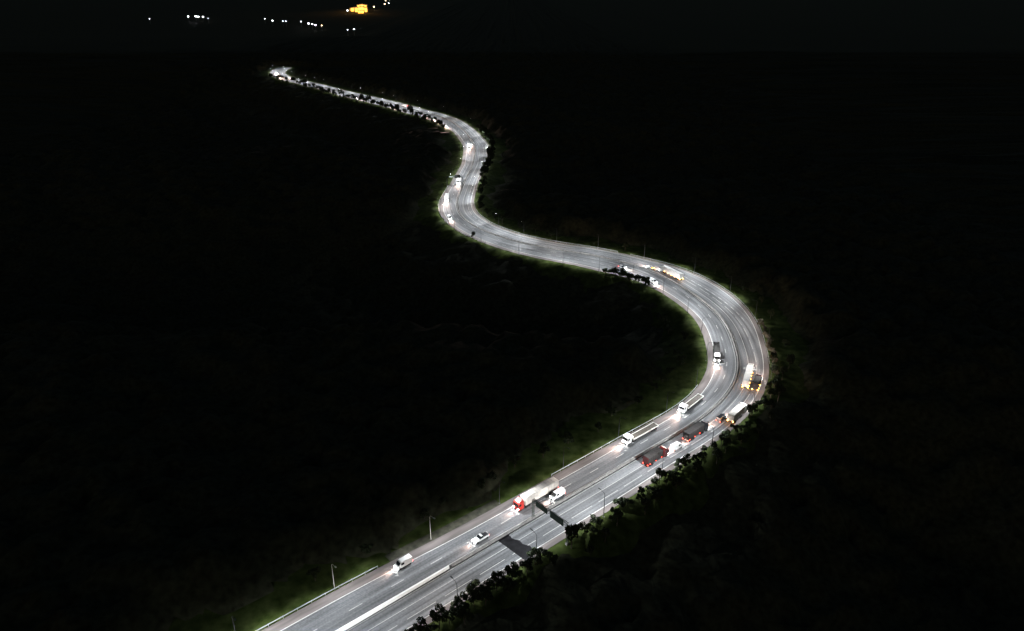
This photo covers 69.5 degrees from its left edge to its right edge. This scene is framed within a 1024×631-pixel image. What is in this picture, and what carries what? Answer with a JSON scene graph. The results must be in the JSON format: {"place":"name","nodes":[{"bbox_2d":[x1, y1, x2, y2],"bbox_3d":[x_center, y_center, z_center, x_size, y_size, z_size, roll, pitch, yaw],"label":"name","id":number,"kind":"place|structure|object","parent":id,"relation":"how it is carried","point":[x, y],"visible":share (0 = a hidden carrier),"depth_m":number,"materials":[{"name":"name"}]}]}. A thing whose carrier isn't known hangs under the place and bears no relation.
{"place":"outdoors","nodes":[
{"label":"outdoors","id":0,"kind":"place"},
{"bbox_2d":[385,499,499,561],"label":"lay by","id":1,"kind":"object","parent":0,"point":[435,534],"visible":1,"depth_m":220.88,"materials":[{"name":"grey asphalt"}]},
{"bbox_2d":[472,531,488,543],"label":"pickup truck","id":2,"kind":"object","parent":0,"point":[478,538],"visible":1,"depth_m":216.71,"materials":[{"name":"white paint"}]},
{"bbox_2d":[261,68,714,630],"bbox_3d":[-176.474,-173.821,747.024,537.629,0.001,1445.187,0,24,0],"label":"shoulder","id":3,"kind":"object","parent":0,"point":[367,578],"visible":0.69,"depth_m":246.81},
{"bbox_2d":[168,66,809,630],"bbox_3d":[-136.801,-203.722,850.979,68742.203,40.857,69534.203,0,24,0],"label":"ground","id":4,"kind":"structure","parent":0,"point":[300,586],"depth_m":273.71,"materials":[{"name":"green plant"}]},
{"bbox_2d":[306,566,320,580],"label":"tree","id":5,"kind":"object","parent":4,"relation":"on","point":[317,569],"visible":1,"depth_m":200.90,"materials":[{"name":"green plant"}]},
{"bbox_2d":[256,565,377,630],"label":"guardrail","id":6,"kind":"object","parent":4,"relation":"on","point":[315,598],"visible":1,"depth_m":195.74,"materials":[{"name":"metal"}]},
{"bbox_2d":[355,6,367,11],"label":"factory hall","id":7,"kind":"structure","parent":4,"relation":"on","point":[364,8],"depth_m":3862.19,"materials":[{"name":"yellow"}]},
{"bbox_2d":[359,543,372,553],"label":"tree","id":8,"kind":"object","parent":4,"relation":"on","point":[367,550],"visible":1,"depth_m":211.74,"materials":[{"name":"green plant"}]},
{"bbox_2d":[413,616,429,630],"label":"tree","id":9,"kind":"object","parent":4,"relation":"on","point":[419,626],"visible":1,"depth_m":183.67,"materials":[{"name":"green plant"}]},
{"bbox_2d":[420,508,429,519],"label":"tree","id":10,"kind":"object","parent":4,"relation":"on","point":[424,512],"visible":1,"depth_m":224.13,"materials":[{"name":"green plant"}]},
{"bbox_2d":[428,623,438,630],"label":"tree","id":11,"kind":"object","parent":4,"relation":"on","point":[433,626],"visible":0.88,"depth_m":185.56,"materials":[{"name":"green plant"}]},
{"bbox_2d":[429,603,448,628],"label":"tree","id":12,"kind":"object","parent":4,"relation":"on","point":[435,616],"visible":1,"depth_m":186.22,"materials":[{"name":"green plant"}]},
{"bbox_2d":[443,608,454,623],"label":"tree","id":13,"kind":"object","parent":4,"relation":"on","point":[451,617],"visible":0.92,"depth_m":188.39,"materials":[{"name":"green plant"}]},
{"bbox_2d":[449,601,459,611],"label":"tree","id":14,"kind":"object","parent":4,"relation":"on","point":[452,606],"visible":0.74,"depth_m":191.58,"materials":[{"name":"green plant"}]},
{"bbox_2d":[446,175,462,185],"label":"sign gantry","id":15,"kind":"object","parent":4,"relation":"on","point":[457,176],"visible":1,"depth_m":591.99,"materials":[{"name":"metal"}]},
{"bbox_2d":[453,591,468,605],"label":"tree","id":16,"kind":"object","parent":4,"relation":"on","point":[458,600],"visible":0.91,"depth_m":192.12,"materials":[{"name":"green plant"}]},
{"bbox_2d":[438,186,486,243],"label":"guardrail","id":17,"kind":"object","parent":4,"relation":"on","point":[453,227],"visible":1,"depth_m":486.81,"materials":[{"name":"metal"}]},
{"bbox_2d":[454,601,473,624],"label":"tree","id":18,"kind":"object","parent":4,"relation":"on","point":[463,611],"visible":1,"depth_m":187.51,"materials":[{"name":"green plant"}]},
{"bbox_2d":[465,582,482,605],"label":"tree","id":19,"kind":"object","parent":4,"relation":"on","point":[470,588],"visible":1,"depth_m":192.32,"materials":[{"name":"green plant"}]},
{"bbox_2d":[467,579,481,595],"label":"tree","id":20,"kind":"object","parent":4,"relation":"on","point":[476,582],"visible":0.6,"depth_m":196.01,"materials":[{"name":"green plant"}]},
{"bbox_2d":[476,478,485,488],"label":"tree","id":21,"kind":"object","parent":4,"relation":"on","point":[483,480],"visible":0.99,"depth_m":235.97,"materials":[{"name":"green plant"}]},
{"bbox_2d":[474,586,493,605],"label":"tree","id":22,"kind":"object","parent":4,"relation":"on","point":[487,592],"visible":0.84,"depth_m":193.83,"materials":[{"name":"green plant"}]},
{"bbox_2d":[479,581,490,589],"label":"tree","id":23,"kind":"object","parent":4,"relation":"on","point":[487,583],"visible":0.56,"depth_m":197.53,"materials":[{"name":"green plant"}]},
{"bbox_2d":[487,470,496,479],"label":"tree","id":24,"kind":"object","parent":4,"relation":"on","point":[492,474],"visible":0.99,"depth_m":240.24,"materials":[{"name":"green plant"}]},
{"bbox_2d":[487,576,506,590],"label":"tree","id":25,"kind":"object","parent":4,"relation":"on","point":[493,582],"visible":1,"depth_m":197.93,"materials":[{"name":"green plant"}]},
{"bbox_2d":[491,570,505,582],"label":"tree","id":26,"kind":"object","parent":4,"relation":"on","point":[494,574],"visible":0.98,"depth_m":199.67,"materials":[{"name":"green plant"}]},
{"bbox_2d":[502,577,517,591],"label":"tree","id":27,"kind":"object","parent":4,"relation":"on","point":[511,583],"visible":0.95,"depth_m":197.96,"materials":[{"name":"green plant"}]},
{"bbox_2d":[0,0,1023,630],"bbox_3d":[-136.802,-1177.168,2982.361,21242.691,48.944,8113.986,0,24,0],"label":"forest","id":28,"kind":"object","parent":4,"relation":"on","point":[258,334],"visible":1,"depth_m":417.82,"materials":[{"name":"green plant"}]},
{"bbox_2d":[504,561,519,578],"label":"tree","id":29,"kind":"object","parent":4,"relation":"on","point":[509,571],"visible":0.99,"depth_m":200.62,"materials":[{"name":"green plant"}]},
{"bbox_2d":[508,456,520,467],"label":"tree","id":30,"kind":"object","parent":4,"relation":"on","point":[513,459],"visible":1,"depth_m":247.13,"materials":[{"name":"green plant"}]},
{"bbox_2d":[518,558,532,572],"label":"tree","id":31,"kind":"object","parent":4,"relation":"on","point":[527,564],"visible":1,"depth_m":203.83,"materials":[{"name":"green plant"}]},
{"bbox_2d":[526,547,543,564],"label":"tree","id":32,"kind":"object","parent":4,"relation":"on","point":[535,551],"visible":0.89,"depth_m":207.14,"materials":[{"name":"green plant"}]},
{"bbox_2d":[537,547,547,556],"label":"tree","id":33,"kind":"object","parent":4,"relation":"on","point":[542,550],"visible":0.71,"depth_m":208.57,"materials":[{"name":"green plant"}]},
{"bbox_2d":[537,441,549,457],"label":"tree","id":34,"kind":"object","parent":4,"relation":"on","point":[543,448],"visible":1,"depth_m":252.65,"materials":[{"name":"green plant"}]},
{"bbox_2d":[474,204,617,251],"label":"guardrail","id":35,"kind":"object","parent":4,"relation":"on","point":[543,238],"visible":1,"depth_m":469.91,"materials":[{"name":"metal"}]},
{"bbox_2d":[547,551,558,565],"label":"tree","id":36,"kind":"object","parent":4,"relation":"on","point":[551,556],"visible":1,"depth_m":207.94,"materials":[{"name":"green plant"}]},
{"bbox_2d":[561,432,574,443],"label":"tree","id":37,"kind":"object","parent":4,"relation":"on","point":[569,437],"visible":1,"depth_m":260.81,"materials":[{"name":"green plant"}]},
{"bbox_2d":[564,523,579,548],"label":"tree","id":38,"kind":"object","parent":4,"relation":"on","point":[571,530],"visible":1,"depth_m":211.53,"materials":[{"name":"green plant"}]},
{"bbox_2d":[577,522,590,532],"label":"tree","id":39,"kind":"object","parent":4,"relation":"on","point":[586,526],"visible":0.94,"depth_m":219.31,"materials":[{"name":"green plant"}]},
{"bbox_2d":[585,544,594,552],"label":"tree","id":40,"kind":"object","parent":4,"relation":"on","point":[589,548],"visible":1,"depth_m":213.94,"materials":[{"name":"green plant"}]},
{"bbox_2d":[589,514,603,525],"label":"tree","id":41,"kind":"object","parent":4,"relation":"on","point":[597,520],"visible":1,"depth_m":222.35,"materials":[{"name":"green plant"}]},
{"bbox_2d":[594,422,601,428],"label":"tree","id":42,"kind":"object","parent":4,"relation":"on","point":[596,425],"visible":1,"depth_m":267.98,"materials":[{"name":"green plant"}]},
{"bbox_2d":[602,527,609,540],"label":"tree","id":43,"kind":"object","parent":4,"relation":"on","point":[606,531],"visible":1,"depth_m":217.93,"materials":[{"name":"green plant"}]},
{"bbox_2d":[605,406,616,415],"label":"tree","id":44,"kind":"object","parent":4,"relation":"on","point":[609,409],"visible":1,"depth_m":277.46,"materials":[{"name":"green plant"}]},
{"bbox_2d":[613,508,622,525],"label":"tree","id":45,"kind":"object","parent":4,"relation":"on","point":[618,513],"visible":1,"depth_m":222.96,"materials":[{"name":"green plant"}]},
{"bbox_2d":[612,497,624,508],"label":"tree","id":46,"kind":"object","parent":4,"relation":"on","point":[619,501],"visible":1,"depth_m":228.63,"materials":[{"name":"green plant"}]},
{"bbox_2d":[618,267,626,277],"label":"tree","id":47,"kind":"object","parent":4,"relation":"on","point":[622,269],"visible":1,"depth_m":407.28,"materials":[{"name":"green plant"}]},
{"bbox_2d":[551,384,697,475],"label":"guardrail","id":48,"kind":"object","parent":4,"relation":"on","point":[621,435],"visible":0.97,"depth_m":265.62,"materials":[{"name":"metal"}]},
{"bbox_2d":[623,497,633,504],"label":"tree","id":49,"kind":"object","parent":4,"relation":"on","point":[628,501],"visible":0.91,"depth_m":230.62,"materials":[{"name":"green plant"}]},
{"bbox_2d":[634,395,643,402],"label":"tree","id":50,"kind":"object","parent":4,"relation":"on","point":[636,397],"visible":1,"depth_m":285.13,"materials":[{"name":"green plant"}]},
{"bbox_2d":[636,492,645,501],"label":"tree","id":51,"kind":"object","parent":4,"relation":"on","point":[638,496],"visible":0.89,"depth_m":232.86,"materials":[{"name":"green plant"}]},
{"bbox_2d":[640,497,650,514],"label":"tree","id":52,"kind":"object","parent":4,"relation":"on","point":[645,501],"visible":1,"depth_m":228.45,"materials":[{"name":"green plant"}]},
{"bbox_2d":[641,277,649,285],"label":"tree","id":53,"kind":"object","parent":4,"relation":"on","point":[644,279],"visible":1,"depth_m":396.91,"materials":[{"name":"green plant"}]},
{"bbox_2d":[645,485,654,492],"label":"tree","id":54,"kind":"object","parent":4,"relation":"on","point":[649,487],"visible":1,"depth_m":236.83,"materials":[{"name":"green plant"}]},
{"bbox_2d":[651,477,658,486],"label":"tree","id":55,"kind":"object","parent":4,"relation":"on","point":[655,480],"visible":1,"depth_m":239.14,"materials":[{"name":"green plant"}]},
{"bbox_2d":[651,487,662,501],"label":"tree","id":56,"kind":"object","parent":4,"relation":"on","point":[656,492],"visible":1,"depth_m":234.29,"materials":[{"name":"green plant"}]},
{"bbox_2d":[655,467,664,483],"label":"tree","id":57,"kind":"object","parent":4,"relation":"on","point":[659,471],"visible":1,"depth_m":239.86,"materials":[{"name":"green plant"}]},
{"bbox_2d":[656,373,668,381],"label":"tree","id":58,"kind":"object","parent":4,"relation":"on","point":[662,376],"visible":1,"depth_m":300.93,"materials":[{"name":"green plant"}]},
{"bbox_2d":[661,316,669,323],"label":"tree","id":59,"kind":"object","parent":4,"relation":"on","point":[665,319],"visible":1,"depth_m":362.75,"materials":[{"name":"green plant"}]},
{"bbox_2d":[663,470,672,485],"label":"tree","id":60,"kind":"object","parent":4,"relation":"on","point":[669,477],"visible":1,"depth_m":239.47,"materials":[{"name":"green plant"}]},
{"bbox_2d":[664,324,672,331],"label":"tree","id":61,"kind":"object","parent":4,"relation":"on","point":[668,328],"visible":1,"depth_m":353.51,"materials":[{"name":"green plant"}]},
{"bbox_2d":[667,470,679,478],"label":"tree","id":62,"kind":"object","parent":4,"relation":"on","point":[673,473],"visible":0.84,"depth_m":243.23,"materials":[{"name":"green plant"}]},
{"bbox_2d":[671,475,683,487],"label":"tree","id":63,"kind":"object","parent":4,"relation":"on","point":[678,481],"visible":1,"depth_m":239.57,"materials":[{"name":"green plant"}]},
{"bbox_2d":[673,349,682,356],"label":"tree","id":64,"kind":"object","parent":4,"relation":"on","point":[677,352],"visible":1,"depth_m":327.61,"materials":[{"name":"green plant"}]},
{"bbox_2d":[674,462,682,470],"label":"tree","id":65,"kind":"object","parent":4,"relation":"on","point":[678,467],"visible":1,"depth_m":245.27,"materials":[{"name":"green plant"}]},
{"bbox_2d":[675,458,686,466],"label":"tree","id":66,"kind":"object","parent":4,"relation":"on","point":[678,460],"visible":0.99,"depth_m":247.95,"materials":[{"name":"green plant"}]},
{"bbox_2d":[676,355,686,363],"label":"tree","id":67,"kind":"object","parent":4,"relation":"on","point":[680,358],"visible":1,"depth_m":317.57,"materials":[{"name":"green plant"}]},
{"bbox_2d":[680,331,688,339],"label":"tree","id":68,"kind":"object","parent":4,"relation":"on","point":[684,334],"visible":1,"depth_m":340.35,"materials":[{"name":"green plant"}]},
{"bbox_2d":[682,453,691,468],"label":"tree","id":69,"kind":"object","parent":4,"relation":"on","point":[686,457],"visible":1,"depth_m":247.11,"materials":[{"name":"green plant"}]},
{"bbox_2d":[691,453,700,460],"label":"tree","id":70,"kind":"object","parent":4,"relation":"on","point":[697,456],"visible":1,"depth_m":250.90,"materials":[{"name":"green plant"}]},
{"bbox_2d":[692,460,702,468],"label":"tree","id":71,"kind":"object","parent":4,"relation":"on","point":[698,463],"visible":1,"depth_m":248.57,"materials":[{"name":"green plant"}]},
{"bbox_2d":[630,254,769,363],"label":"guardrail","id":72,"kind":"object","parent":4,"relation":"on","point":[717,283],"visible":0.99,"depth_m":399.33,"materials":[{"name":"metal"}]},
{"bbox_2d":[700,451,707,459],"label":"tree","id":73,"kind":"object","parent":4,"relation":"on","point":[704,453],"visible":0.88,"depth_m":253.06,"materials":[{"name":"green plant"}]},
{"bbox_2d":[711,441,717,450],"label":"tree","id":74,"kind":"object","parent":4,"relation":"on","point":[714,444],"visible":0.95,"depth_m":255.30,"materials":[{"name":"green plant"}]},
{"bbox_2d":[712,448,723,464],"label":"tree","id":75,"kind":"object","parent":4,"relation":"on","point":[718,453],"visible":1,"depth_m":252.18,"materials":[{"name":"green plant"}]},
{"bbox_2d":[719,434,724,444],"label":"tree","id":76,"kind":"object","parent":4,"relation":"on","point":[721,437],"visible":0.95,"depth_m":259.53,"materials":[{"name":"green plant"}]},
{"bbox_2d":[722,437,731,453],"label":"tree","id":77,"kind":"object","parent":4,"relation":"on","point":[727,442],"visible":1,"depth_m":256.85,"materials":[{"name":"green plant"}]},
{"bbox_2d":[730,424,738,432],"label":"tree","id":78,"kind":"object","parent":4,"relation":"on","point":[734,426],"visible":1,"depth_m":267.67,"materials":[{"name":"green plant"}]},
{"bbox_2d":[736,432,750,441],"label":"tree","id":79,"kind":"object","parent":4,"relation":"on","point":[741,437],"visible":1,"depth_m":263.16,"materials":[{"name":"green plant"}]},
{"bbox_2d":[747,404,755,418],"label":"tree","id":80,"kind":"object","parent":4,"relation":"on","point":[750,407],"visible":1,"depth_m":275.16,"materials":[{"name":"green plant"}]},
{"bbox_2d":[754,424,763,432],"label":"tree","id":81,"kind":"object","parent":4,"relation":"on","point":[759,427],"visible":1,"depth_m":270.90,"materials":[{"name":"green plant"}]},
{"bbox_2d":[761,398,768,408],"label":"tree","id":82,"kind":"object","parent":4,"relation":"on","point":[764,401],"visible":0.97,"depth_m":282.68,"materials":[{"name":"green plant"}]},
{"bbox_2d":[768,308,774,318],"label":"tree","id":83,"kind":"object","parent":4,"relation":"on","point":[771,311],"visible":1,"depth_m":357.71,"materials":[{"name":"green plant"}]},
{"bbox_2d":[766,387,777,397],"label":"tree","id":84,"kind":"object","parent":4,"relation":"on","point":[770,391],"visible":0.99,"depth_m":290.63,"materials":[{"name":"green plant"}]},
{"bbox_2d":[770,352,776,361],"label":"tree","id":85,"kind":"object","parent":4,"relation":"on","point":[773,355],"visible":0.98,"depth_m":314.48,"materials":[{"name":"green plant"}]},
{"bbox_2d":[770,364,778,370],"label":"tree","id":86,"kind":"object","parent":4,"relation":"on","point":[775,367],"visible":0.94,"depth_m":308.48,"materials":[{"name":"green plant"}]},
{"bbox_2d":[773,384,785,401],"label":"tree","id":87,"kind":"object","parent":4,"relation":"on","point":[778,388],"visible":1,"depth_m":288.71,"materials":[{"name":"green plant"}]},
{"bbox_2d":[272,68,763,630],"bbox_3d":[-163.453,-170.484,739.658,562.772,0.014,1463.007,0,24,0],"label":"road","id":88,"kind":"structure","parent":0,"point":[404,612],"depth_m":251.41,"materials":[{"name":"grey asphalt"}]},
{"bbox_2d":[394,554,412,569],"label":"van","id":89,"kind":"object","parent":88,"relation":"on","point":[402,562],"visible":1,"depth_m":206.83,"materials":[{"name":"white paint"}]},
{"bbox_2d":[498,535,531,559],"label":"road patch","id":90,"kind":"object","parent":88,"relation":"on","point":[519,548],"visible":0.87,"depth_m":214.93,"materials":[{"name":"black asphalt"}]},
{"bbox_2d":[307,83,738,630],"bbox_3d":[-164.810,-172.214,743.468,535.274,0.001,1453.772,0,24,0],"label":"median strip","id":91,"kind":"object","parent":88,"relation":"on","point":[450,566],"visible":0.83,"depth_m":267.44,"materials":[{"name":"concrete"}]},
{"bbox_2d":[336,565,448,630],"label":"median barrier","id":92,"kind":"object","parent":91,"relation":"on","point":[375,609],"visible":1,"depth_m":194.98,"materials":[{"name":"concrete"}]},
{"bbox_2d":[278,68,738,566],"bbox_3d":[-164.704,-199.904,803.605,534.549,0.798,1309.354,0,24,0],"label":"median barrier","id":93,"kind":"object","parent":91,"relation":"on","point":[573,493],"visible":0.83,"depth_m":281.30,"materials":[{"name":"concrete"}]},
{"bbox_2d":[284,68,768,630],"bbox_3d":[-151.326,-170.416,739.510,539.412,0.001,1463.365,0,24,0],"label":"shoulder","id":94,"kind":"object","parent":88,"relation":"on","point":[672,466],"visible":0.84,"depth_m":302.01},
{"bbox_2d":[531,498,568,545],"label":"sign gantry","id":95,"kind":"object","parent":88,"relation":"on","point":[557,518],"visible":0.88,"depth_m":217.16,"materials":[{"name":"metal"}]},
{"bbox_2d":[622,422,658,444],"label":"truck","id":96,"kind":"object","parent":88,"relation":"on","point":[627,438],"visible":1,"depth_m":265.90,"materials":[{"name":"white paint"}]},
{"bbox_2d":[678,394,703,412],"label":"truck","id":97,"kind":"object","parent":88,"relation":"on","point":[683,407],"visible":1,"depth_m":284.98,"materials":[{"name":"white paint"}]},
{"bbox_2d":[713,342,720,361],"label":"truck","id":98,"kind":"object","parent":88,"relation":"on","point":[716,351],"visible":1,"depth_m":320.43,"materials":[{"name":"white paint"}]},
{"bbox_2d":[727,402,746,422],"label":"truck","id":99,"kind":"object","parent":88,"relation":"on","point":[736,412],"visible":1,"depth_m":275.74,"materials":[{"name":"white paint"}]},
{"bbox_2d":[513,477,558,510],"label":"truck","id":100,"kind":"object","parent":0,"point":[550,485],"visible":0.98,"depth_m":232.40,"materials":[{"name":"red paint"}]},
{"bbox_2d":[550,487,564,499],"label":"van","id":101,"kind":"object","parent":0,"point":[557,493],"visible":1,"depth_m":234.44,"materials":[{"name":"white paint"}]},
{"bbox_2d":[642,446,668,466],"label":"truck","id":102,"kind":"object","parent":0,"point":[651,457],"visible":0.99,"depth_m":250.97,"materials":[{"name":"red paint"}]},
{"bbox_2d":[659,265,683,279],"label":"truck","id":103,"kind":"object","parent":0,"point":[677,275],"visible":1,"depth_m":409.78,"materials":[{"name":"white paint"}]},
{"bbox_2d":[670,441,682,451],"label":"van","id":104,"kind":"object","parent":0,"point":[675,446],"visible":1,"depth_m":258.23,"materials":[{"name":"white paint"}]},
{"bbox_2d":[682,421,709,441],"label":"truck","id":105,"kind":"object","parent":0,"point":[694,430],"visible":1,"depth_m":264.86,"materials":[{"name":"black paint"}]},
{"bbox_2d":[716,413,726,422],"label":"van","id":106,"kind":"object","parent":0,"point":[721,417],"visible":1,"depth_m":274.90,"materials":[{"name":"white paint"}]},
{"bbox_2d":[742,363,754,387],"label":"truck","id":107,"kind":"object","parent":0,"point":[747,375],"visible":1,"depth_m":300.92,"materials":[{"name":"white paint"}]},
{"bbox_2d":[752,374,762,390],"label":"truck","id":108,"kind":"object","parent":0,"point":[757,380],"visible":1,"depth_m":295.99,"materials":[{"name":"red paint"}]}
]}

